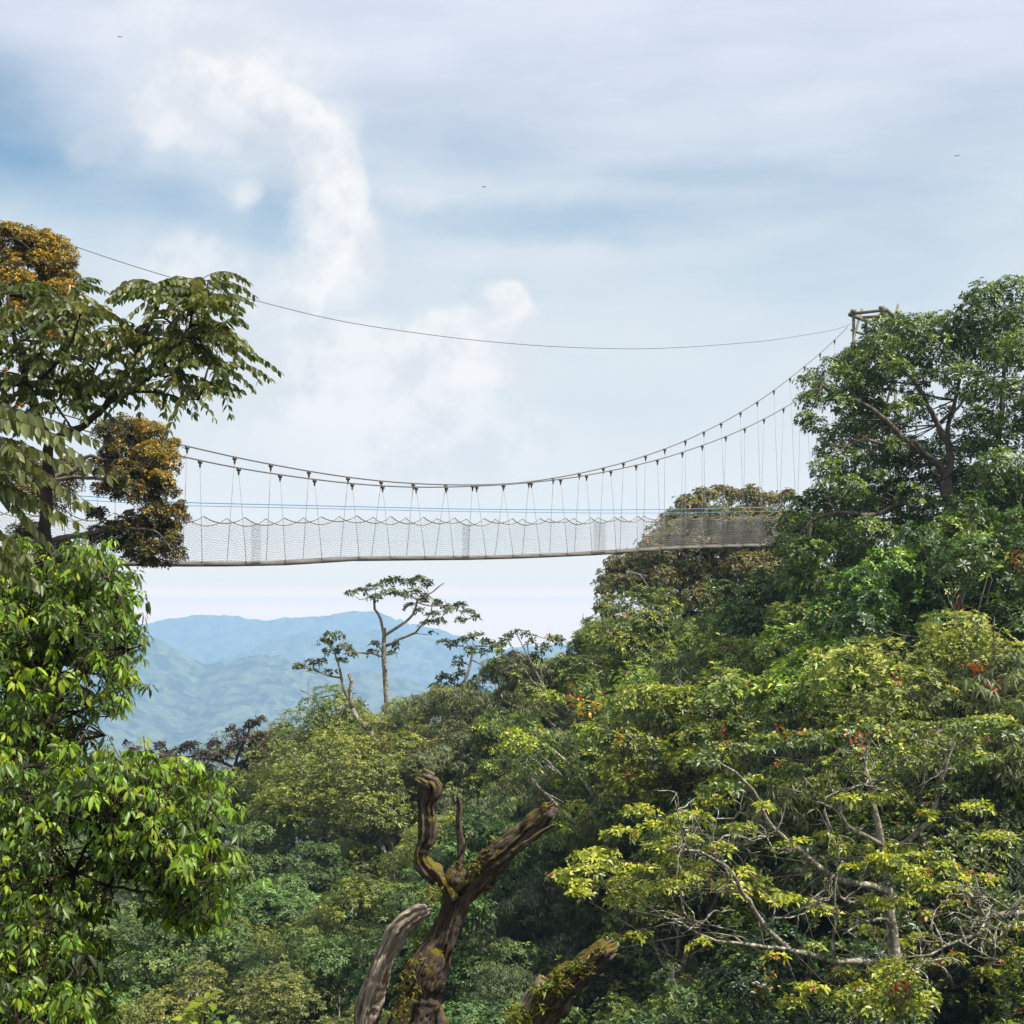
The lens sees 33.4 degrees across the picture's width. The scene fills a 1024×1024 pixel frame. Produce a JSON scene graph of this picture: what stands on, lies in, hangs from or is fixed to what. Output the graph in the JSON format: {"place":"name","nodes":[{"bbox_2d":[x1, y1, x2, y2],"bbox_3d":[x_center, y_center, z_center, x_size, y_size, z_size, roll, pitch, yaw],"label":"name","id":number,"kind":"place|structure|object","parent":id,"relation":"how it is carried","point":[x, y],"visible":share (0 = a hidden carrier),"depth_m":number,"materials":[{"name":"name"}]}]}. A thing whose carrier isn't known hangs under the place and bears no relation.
{"place":"outdoors","nodes":[
{"label":"outdoors","id":0,"kind":"place"},
{"bbox_2d":[0,637,442,870],"bbox_3d":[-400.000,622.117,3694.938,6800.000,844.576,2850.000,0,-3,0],"label":"hills","id":1,"kind":"structure","parent":0,"point":[193,700],"depth_m":3984.02,"materials":[{"name":"blue plant"}]},
{"bbox_2d":[27,611,575,663],"bbox_3d":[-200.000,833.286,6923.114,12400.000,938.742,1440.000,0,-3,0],"label":"hills","id":2,"kind":"structure","parent":0,"point":[203,639],"depth_m":7117.59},
{"bbox_2d":[55,630,566,693],"bbox_3d":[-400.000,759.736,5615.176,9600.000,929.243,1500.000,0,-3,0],"label":"hills","id":3,"kind":"structure","parent":0,"point":[422,660],"depth_m":5793.26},
{"bbox_2d":[0,327,870,566],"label":"suspension bridge","id":4,"kind":"structure","parent":0,"point":[230,563],"depth_m":53.17,"materials":[{"name":"metal"}]},
{"bbox_2d":[0,839,1018,1023],"bbox_3d":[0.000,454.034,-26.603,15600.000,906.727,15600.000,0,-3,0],"label":"ground","id":5,"kind":"structure","parent":0,"point":[960,1013],"depth_m":56.57,"materials":[{"name":"green plant"}]},
{"bbox_2d":[0,401,119,593],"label":"feather leaved tree","id":6,"kind":"object","parent":5,"relation":"on","point":[15,463],"visible":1,"depth_m":9.51,"materials":[{"name":"green plant"}]},
{"bbox_2d":[0,531,158,910],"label":"leafy tree","id":7,"kind":"object","parent":5,"relation":"on","point":[75,604],"visible":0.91,"depth_m":11.90,"materials":[{"name":"green plant"}]},
{"bbox_2d":[0,220,193,569],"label":"golden leaved tree","id":8,"kind":"object","parent":5,"relation":"on","point":[136,472],"visible":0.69,"depth_m":32.70,"materials":[{"name":"brown plant"}]},
{"bbox_2d":[48,825,154,922],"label":"forest tree","id":9,"kind":"object","parent":5,"relation":"on","point":[72,844],"visible":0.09,"depth_m":74.16,"materials":[{"name":"green plant"}]},
{"bbox_2d":[0,732,272,1023],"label":"leafy tree","id":10,"kind":"object","parent":5,"relation":"on","point":[159,818],"visible":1,"depth_m":10.26,"materials":[{"name":"green plant"}]},
{"bbox_2d":[0,271,283,1019],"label":"feather leaved tree","id":11,"kind":"object","parent":5,"relation":"on","point":[171,345],"visible":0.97,"depth_m":13.23,"materials":[{"name":"green plant"}]},
{"bbox_2d":[101,1001,195,1023],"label":"forest tree","id":12,"kind":"object","parent":5,"relation":"on","point":[131,1015],"visible":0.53,"depth_m":48.40,"materials":[{"name":"green plant"}]},
{"bbox_2d":[113,977,229,1023],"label":"forest tree","id":13,"kind":"object","parent":5,"relation":"on","point":[139,994],"visible":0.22,"depth_m":56.91,"materials":[{"name":"green plant"}]},
{"bbox_2d":[92,905,272,1020],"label":"forest tree","id":14,"kind":"object","parent":5,"relation":"on","point":[150,944],"visible":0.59,"depth_m":58.59,"materials":[{"name":"green plant"}]},
{"bbox_2d":[122,714,285,849],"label":"purple leaved tree","id":15,"kind":"object","parent":5,"relation":"on","point":[246,738],"visible":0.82,"depth_m":95.26,"materials":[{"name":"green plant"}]},
{"bbox_2d":[171,991,241,1023],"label":"young shrub","id":16,"kind":"object","parent":5,"relation":"on","point":[198,1018],"visible":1,"depth_m":8.87,"materials":[{"name":"green plant"}]},
{"bbox_2d":[157,910,287,1022],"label":"forest tree","id":17,"kind":"object","parent":5,"relation":"on","point":[264,940],"visible":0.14,"depth_m":64.83,"materials":[{"name":"green plant"}]},
{"bbox_2d":[115,947,332,1023],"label":"forest tree","id":18,"kind":"object","parent":5,"relation":"on","point":[192,981],"visible":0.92,"depth_m":50.33,"materials":[{"name":"green plant"}]},
{"bbox_2d":[192,727,304,877],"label":"forest tree","id":19,"kind":"object","parent":5,"relation":"on","point":[236,780],"visible":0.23,"depth_m":94.84,"materials":[{"name":"green plant"}]},
{"bbox_2d":[215,817,294,894],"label":"forest tree","id":20,"kind":"object","parent":5,"relation":"on","point":[266,863],"visible":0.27,"depth_m":79.44,"materials":[{"name":"green plant"}]},
{"bbox_2d":[205,712,320,863],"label":"forest tree","id":21,"kind":"object","parent":5,"relation":"on","point":[232,753],"visible":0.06,"depth_m":101.14,"materials":[{"name":"green plant"}]},
{"bbox_2d":[217,873,337,965],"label":"forest tree","id":22,"kind":"object","parent":5,"relation":"on","point":[260,905],"visible":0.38,"depth_m":68.47,"materials":[{"name":"green plant"}]},
{"bbox_2d":[235,680,376,865],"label":"forest tree","id":23,"kind":"object","parent":5,"relation":"on","point":[342,718],"visible":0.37,"depth_m":90.01,"materials":[{"name":"green plant"}]},
{"bbox_2d":[230,926,387,1023],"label":"forest tree","id":24,"kind":"object","parent":5,"relation":"on","point":[339,954],"visible":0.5,"depth_m":55.37,"materials":[{"name":"green plant"}]},
{"bbox_2d":[241,896,377,1022],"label":"forest tree","id":25,"kind":"object","parent":5,"relation":"on","point":[318,919],"visible":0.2,"depth_m":59.88,"materials":[{"name":"green plant"}]},
{"bbox_2d":[239,749,382,889],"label":"forest tree","id":26,"kind":"object","parent":5,"relation":"on","point":[284,836],"visible":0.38,"depth_m":84.27,"materials":[{"name":"green plant"}]},
{"bbox_2d":[261,840,363,924],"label":"forest tree","id":27,"kind":"object","parent":5,"relation":"on","point":[321,877],"visible":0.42,"depth_m":74.87,"materials":[{"name":"green plant"}]},
{"bbox_2d":[292,630,373,866],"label":"umbrella tree","id":28,"kind":"object","parent":5,"relation":"on","point":[337,650],"visible":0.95,"depth_m":87.58,"materials":[{"name":"green plant"}]},
{"bbox_2d":[251,720,436,872],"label":"forest tree","id":29,"kind":"object","parent":5,"relation":"on","point":[301,760],"visible":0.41,"depth_m":82.22,"materials":[{"name":"green plant"}]},
{"bbox_2d":[295,871,404,983],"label":"forest tree","id":30,"kind":"object","parent":5,"relation":"on","point":[359,889],"visible":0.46,"depth_m":64.13,"materials":[{"name":"green plant"}]},
{"bbox_2d":[258,726,476,933],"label":"forest tree","id":31,"kind":"object","parent":5,"relation":"on","point":[355,805],"visible":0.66,"depth_m":78.23,"materials":[{"name":"green plant"}]},
{"bbox_2d":[327,815,411,931],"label":"forest tree","id":32,"kind":"object","parent":5,"relation":"on","point":[356,853],"visible":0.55,"depth_m":77.42,"materials":[{"name":"green plant"}]},
{"bbox_2d":[327,710,476,844],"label":"forest tree","id":33,"kind":"object","parent":5,"relation":"on","point":[383,743],"visible":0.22,"depth_m":83.62,"materials":[{"name":"green plant"}]},
{"bbox_2d":[362,809,455,931],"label":"forest tree","id":34,"kind":"object","parent":5,"relation":"on","point":[399,861],"visible":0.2,"depth_m":69.71,"materials":[{"name":"green plant"}]},
{"bbox_2d":[343,574,482,737],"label":"umbrella tree","id":35,"kind":"object","parent":5,"relation":"on","point":[404,593],"visible":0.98,"depth_m":91.64,"materials":[{"name":"green plant"}]},
{"bbox_2d":[378,692,473,817],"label":"forest tree","id":36,"kind":"object","parent":5,"relation":"on","point":[399,706],"visible":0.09,"depth_m":87.18,"materials":[{"name":"green plant"}]},
{"bbox_2d":[331,882,546,1023],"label":"forest tree","id":37,"kind":"object","parent":5,"relation":"on","point":[395,979],"visible":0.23,"depth_m":53.83,"materials":[{"name":"green plant"}]},
{"bbox_2d":[362,730,516,848],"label":"forest tree","id":38,"kind":"object","parent":5,"relation":"on","point":[433,758],"visible":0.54,"depth_m":79.21,"materials":[{"name":"green plant"}]},
{"bbox_2d":[353,768,558,1023],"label":"dead tree","id":39,"kind":"object","parent":5,"relation":"on","point":[424,976],"visible":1,"depth_m":14.20,"materials":[{"name":"brown wood"}]},
{"bbox_2d":[398,684,516,803],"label":"forest tree","id":40,"kind":"object","parent":5,"relation":"on","point":[458,697],"visible":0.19,"depth_m":83.76,"materials":[{"name":"green plant"}]},
{"bbox_2d":[416,704,511,812],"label":"forest tree","id":41,"kind":"object","parent":5,"relation":"on","point":[451,718],"visible":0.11,"depth_m":83.28,"materials":[{"name":"green plant"}]},
{"bbox_2d":[426,630,510,711],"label":"skyline tree","id":42,"kind":"object","parent":5,"relation":"on","point":[472,652],"visible":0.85,"depth_m":85.69,"materials":[{"name":"green plant"}]},
{"bbox_2d":[402,811,556,993],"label":"forest tree","id":43,"kind":"object","parent":5,"relation":"on","point":[481,829],"visible":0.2,"depth_m":60.51,"materials":[{"name":"green plant"}]},
{"bbox_2d":[389,820,569,937],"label":"forest tree","id":44,"kind":"object","parent":5,"relation":"on","point":[544,862],"visible":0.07,"depth_m":63.94,"materials":[{"name":"green plant"}]},
{"bbox_2d":[442,993,522,1023],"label":"forest tree","id":45,"kind":"object","parent":5,"relation":"on","point":[484,1015],"visible":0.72,"depth_m":46.73,"materials":[{"name":"green plant"}]},
{"bbox_2d":[416,783,574,875],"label":"forest tree","id":46,"kind":"object","parent":5,"relation":"on","point":[489,809],"visible":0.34,"depth_m":68.08,"materials":[{"name":"green plant"}]},
{"bbox_2d":[458,704,543,797],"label":"forest tree","id":47,"kind":"object","parent":5,"relation":"on","point":[486,727],"visible":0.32,"depth_m":79.38,"materials":[{"name":"green plant"}]},
{"bbox_2d":[461,651,558,775],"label":"forest tree","id":48,"kind":"object","parent":5,"relation":"on","point":[505,692],"visible":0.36,"depth_m":82.28,"materials":[{"name":"green plant"}]},
{"bbox_2d":[468,628,566,727],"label":"skyline tree","id":49,"kind":"object","parent":5,"relation":"on","point":[558,638],"visible":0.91,"depth_m":81.72,"materials":[{"name":"green plant"}]},
{"bbox_2d":[449,961,588,1023],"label":"forest tree","id":50,"kind":"object","parent":5,"relation":"on","point":[514,980],"visible":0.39,"depth_m":50.97,"materials":[{"name":"green plant"}]},
{"bbox_2d":[446,870,608,997],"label":"forest tree","id":51,"kind":"object","parent":5,"relation":"on","point":[520,904],"visible":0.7,"depth_m":55.55,"materials":[{"name":"green plant"}]},
{"bbox_2d":[480,728,585,874],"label":"forest tree","id":52,"kind":"object","parent":5,"relation":"on","point":[560,736],"visible":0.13,"depth_m":69.29,"materials":[{"name":"green plant"}]},
{"bbox_2d":[494,938,619,1023],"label":"dead tree","id":53,"kind":"object","parent":5,"relation":"on","point":[549,998],"visible":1,"depth_m":12.80,"materials":[{"name":"brown wood"}]},
{"bbox_2d":[519,741,609,908],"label":"forest tree","id":54,"kind":"object","parent":5,"relation":"on","point":[545,786],"visible":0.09,"depth_m":66.61,"materials":[{"name":"green plant"}]},
{"bbox_2d":[109,808,1023,1023],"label":"undergrowth","id":55,"kind":"object","parent":5,"relation":"on","point":[612,983],"visible":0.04,"depth_m":54.66,"materials":[{"name":"green plant"}]},
{"bbox_2d":[512,654,634,739],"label":"forest tree","id":56,"kind":"object","parent":5,"relation":"on","point":[551,701],"visible":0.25,"depth_m":75.04,"materials":[{"name":"green plant"}]},
{"bbox_2d":[541,684,612,741],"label":"forest tree","id":57,"kind":"object","parent":5,"relation":"on","point":[567,722],"visible":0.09,"depth_m":80.14,"materials":[{"name":"green plant"}]},
{"bbox_2d":[543,614,638,720],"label":"forest tree","id":58,"kind":"object","parent":5,"relation":"on","point":[567,669],"visible":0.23,"depth_m":83.00,"materials":[{"name":"green plant"}]},
{"bbox_2d":[547,719,636,892],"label":"forest tree","id":59,"kind":"object","parent":5,"relation":"on","point":[573,779],"visible":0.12,"depth_m":64.69,"materials":[{"name":"green plant"}]},
{"bbox_2d":[577,605,652,699],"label":"forest tree","id":60,"kind":"object","parent":5,"relation":"on","point":[593,643],"visible":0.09,"depth_m":80.14,"materials":[{"name":"green plant"}]},
{"bbox_2d":[493,674,743,958],"bbox_3d":[4.028,11.582,59.386,12.202,11.891,8.304,-2,-4,37],"label":"forest tree","id":61,"kind":"object","parent":5,"relation":"on","point":[519,742],"visible":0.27,"depth_m":59.02,"materials":[{"name":"green plant"}]},
{"bbox_2d":[562,778,690,937],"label":"forest tree","id":62,"kind":"object","parent":5,"relation":"on","point":[592,840],"visible":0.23,"depth_m":57.58,"materials":[{"name":"green plant"}]},
{"bbox_2d":[586,583,690,692],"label":"forest tree","id":63,"kind":"object","parent":5,"relation":"on","point":[637,636],"visible":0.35,"depth_m":75.28,"materials":[{"name":"green plant"}]},
{"bbox_2d":[592,660,715,814],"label":"forest tree","id":64,"kind":"object","parent":5,"relation":"on","point":[643,677],"visible":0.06,"depth_m":62.82,"materials":[{"name":"green plant"}]},
{"bbox_2d":[613,613,699,683],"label":"forest tree","id":65,"kind":"object","parent":5,"relation":"on","point":[663,634],"visible":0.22,"depth_m":74.26,"materials":[{"name":"green plant"}]},
{"bbox_2d":[559,961,797,1023],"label":"forest tree","id":66,"kind":"object","parent":5,"relation":"on","point":[615,1013],"visible":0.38,"depth_m":40.68,"materials":[{"name":"green plant"}]},
{"bbox_2d":[600,984,763,1023],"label":"forest tree","id":67,"kind":"object","parent":5,"relation":"on","point":[671,1018],"visible":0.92,"depth_m":33.49,"materials":[{"name":"green plant"}]},
{"bbox_2d":[584,669,781,923],"bbox_3d":[6.445,10.317,55.176,8.168,10.604,6.321,0,-9,-43],"label":"forest tree","id":68,"kind":"object","parent":5,"relation":"on","point":[665,697],"visible":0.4,"depth_m":54.23,"materials":[{"name":"green plant"}]},
{"bbox_2d":[615,633,764,819],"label":"forest tree","id":69,"kind":"object","parent":5,"relation":"on","point":[687,668],"visible":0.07,"depth_m":57.79,"materials":[{"name":"green plant"}]},
{"bbox_2d":[636,707,752,855],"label":"forest tree","id":70,"kind":"object","parent":5,"relation":"on","point":[694,785],"visible":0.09,"depth_m":54.75,"materials":[{"name":"green plant"}]},
{"bbox_2d":[590,483,825,623],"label":"forest tree","id":71,"kind":"object","parent":5,"relation":"on","point":[684,575],"visible":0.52,"depth_m":86.65,"materials":[{"name":"green plant"}]},
{"bbox_2d":[602,809,849,1023],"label":"forest tree","id":72,"kind":"object","parent":5,"relation":"on","point":[709,902],"visible":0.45,"depth_m":45.40,"materials":[{"name":"green plant"}]},
{"bbox_2d":[671,792,791,988],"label":"forest tree","id":73,"kind":"object","parent":5,"relation":"on","point":[732,806],"visible":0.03,"depth_m":50.84,"materials":[{"name":"green plant"}]},
{"bbox_2d":[692,632,786,804],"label":"forest tree","id":74,"kind":"object","parent":5,"relation":"on","point":[719,649],"visible":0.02,"depth_m":56.43,"materials":[{"name":"green plant"}]},
{"bbox_2d":[687,563,827,637],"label":"forest tree","id":75,"kind":"object","parent":5,"relation":"on","point":[762,596],"visible":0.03,"depth_m":62.12,"materials":[{"name":"green plant"}]},
{"bbox_2d":[662,661,876,943],"bbox_3d":[8.367,10.149,51.794,7.395,11.229,7.574,2,-4,-31],"label":"forest tree","id":76,"kind":"object","parent":5,"relation":"on","point":[699,733],"visible":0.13,"depth_m":51.33,"materials":[{"name":"green plant"}]},
{"bbox_2d":[708,585,830,646],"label":"forest tree","id":77,"kind":"object","parent":5,"relation":"on","point":[754,620],"visible":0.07,"depth_m":59.02,"materials":[{"name":"green plant"}]},
{"bbox_2d":[544,714,1023,1023],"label":"spreading tree","id":78,"kind":"object","parent":5,"relation":"on","point":[900,998],"visible":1,"depth_m":30.97,"materials":[{"name":"green plant"}]},
{"bbox_2d":[704,637,907,974],"bbox_3d":[9.577,9.728,50.326,7.843,12.163,11.926,0,-3,7],"label":"forest tree","id":79,"kind":"object","parent":5,"relation":"on","point":[767,709],"visible":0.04,"depth_m":46.63,"materials":[{"name":"green plant"}]},
{"bbox_2d":[680,916,932,1023],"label":"forest tree","id":80,"kind":"object","parent":5,"relation":"on","point":[742,975],"visible":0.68,"depth_m":34.77,"materials":[{"name":"green plant"}]},
{"bbox_2d":[710,583,902,732],"bbox_3d":[10.783,8.241,55.639,9.488,12.553,7.379,3,-1,8],"label":"forest tree","id":81,"kind":"object","parent":5,"relation":"on","point":[789,616],"visible":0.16,"depth_m":54.53,"materials":[{"name":"green plant"}]},
{"bbox_2d":[747,606,916,713],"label":"forest tree","id":82,"kind":"object","parent":5,"relation":"on","point":[793,638],"visible":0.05,"depth_m":52.93,"materials":[{"name":"green plant"}]},
{"bbox_2d":[755,508,922,623],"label":"forest tree","id":83,"kind":"object","parent":5,"relation":"on","point":[834,562],"visible":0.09,"depth_m":60.31,"materials":[{"name":"green plant"}]},
{"bbox_2d":[719,694,977,986],"bbox_3d":[9.488,10.253,46.955,7.517,10.496,10.070,-1,-4,21],"label":"forest tree","id":84,"kind":"object","parent":5,"relation":"on","point":[782,801],"visible":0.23,"depth_m":44.71,"materials":[{"name":"green plant"}]},
{"bbox_2d":[737,635,961,961],"bbox_3d":[10.342,9.576,47.785,6.426,12.441,10.332,-11,-17,31],"label":"forest tree","id":85,"kind":"object","parent":5,"relation":"on","point":[781,680],"visible":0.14,"depth_m":47.17,"materials":[{"name":"green plant"}]},
{"bbox_2d":[761,546,956,707],"bbox_3d":[10.484,7.317,53.241,7.958,12.331,8.354,-2,-4,24],"label":"forest tree","id":86,"kind":"object","parent":5,"relation":"on","point":[853,598],"visible":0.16,"depth_m":50.97,"materials":[{"name":"green plant"}]},
{"bbox_2d":[848,304,905,550],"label":"bridge tower","id":87,"kind":"structure","parent":5,"relation":"on","point":[853,313],"depth_m":77.80,"materials":[{"name":"grey metal"}]},
{"bbox_2d":[0,220,865,348],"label":"overhead cable","id":88,"kind":"object","parent":87,"relation":"attached to","point":[454,337],"visible":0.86,"depth_m":53.96,"materials":[{"name":"metal"}]},
{"bbox_2d":[737,710,1023,934],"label":"forest tree","id":89,"kind":"object","parent":5,"relation":"on","point":[849,817],"visible":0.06,"depth_m":43.24,"materials":[{"name":"green plant"}]},
{"bbox_2d":[762,274,1023,601],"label":"forest tree","id":90,"kind":"object","parent":5,"relation":"on","point":[854,503],"visible":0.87,"depth_m":56.59,"materials":[{"name":"green plant"}]},
{"bbox_2d":[769,779,1023,1023],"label":"forest tree","id":91,"kind":"object","parent":5,"relation":"on","point":[938,980],"visible":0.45,"depth_m":40.48,"materials":[{"name":"green plant"}]},
{"bbox_2d":[794,590,1023,965],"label":"forest tree","id":92,"kind":"object","parent":5,"relation":"on","point":[942,636],"visible":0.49,"depth_m":43.55,"materials":[{"name":"green plant"}]},
{"bbox_2d":[822,520,1023,684],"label":"forest tree","id":93,"kind":"object","parent":5,"relation":"on","point":[965,564],"visible":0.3,"depth_m":50.00,"materials":[{"name":"green plant"}]},
{"bbox_2d":[843,530,1014,697],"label":"forest tree","id":94,"kind":"object","parent":5,"relation":"on","point":[968,603],"visible":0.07,"depth_m":51.91,"materials":[{"name":"green plant"}]},
{"bbox_2d":[855,643,1023,999],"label":"forest tree","id":95,"kind":"object","parent":5,"relation":"on","point":[1011,682],"visible":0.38,"depth_m":42.33,"materials":[{"name":"green plant"}]},
{"bbox_2d":[888,490,1023,654],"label":"forest tree","id":96,"kind":"object","parent":5,"relation":"on","point":[1013,528],"visible":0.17,"depth_m":52.66,"materials":[{"name":"green plant"}]},
{"bbox_2d":[895,857,1023,991],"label":"spreading tree","id":97,"kind":"object","parent":5,"relation":"on","point":[996,940],"visible":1,"depth_m":28.23,"materials":[{"name":"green plant"}]},
{"bbox_2d":[895,630,1023,830],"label":"forest tree","id":98,"kind":"object","parent":5,"relation":"on","point":[978,702],"visible":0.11,"depth_m":44.65,"materials":[{"name":"green plant"}]},
{"bbox_2d":[900,772,1023,1020],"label":"forest tree","id":99,"kind":"object","parent":5,"relation":"on","point":[1014,873],"visible":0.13,"depth_m":41.87,"materials":[{"name":"green plant"}]},
{"bbox_2d":[919,530,1023,660],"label":"forest tree","id":100,"kind":"object","parent":5,"relation":"on","point":[996,576],"visible":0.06,"depth_m":51.32,"materials":[{"name":"green plant"}]},
{"bbox_2d":[948,890,1023,1023],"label":"forest tree","id":101,"kind":"object","parent":5,"relation":"on","point":[1014,985],"visible":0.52,"depth_m":37.73,"materials":[{"name":"green plant"}]},
{"bbox_2d":[0,0,1023,649],"label":"sky","id":102,"kind":"structure","parent":0,"point":[665,174],"materials":[{"name":"blue"}]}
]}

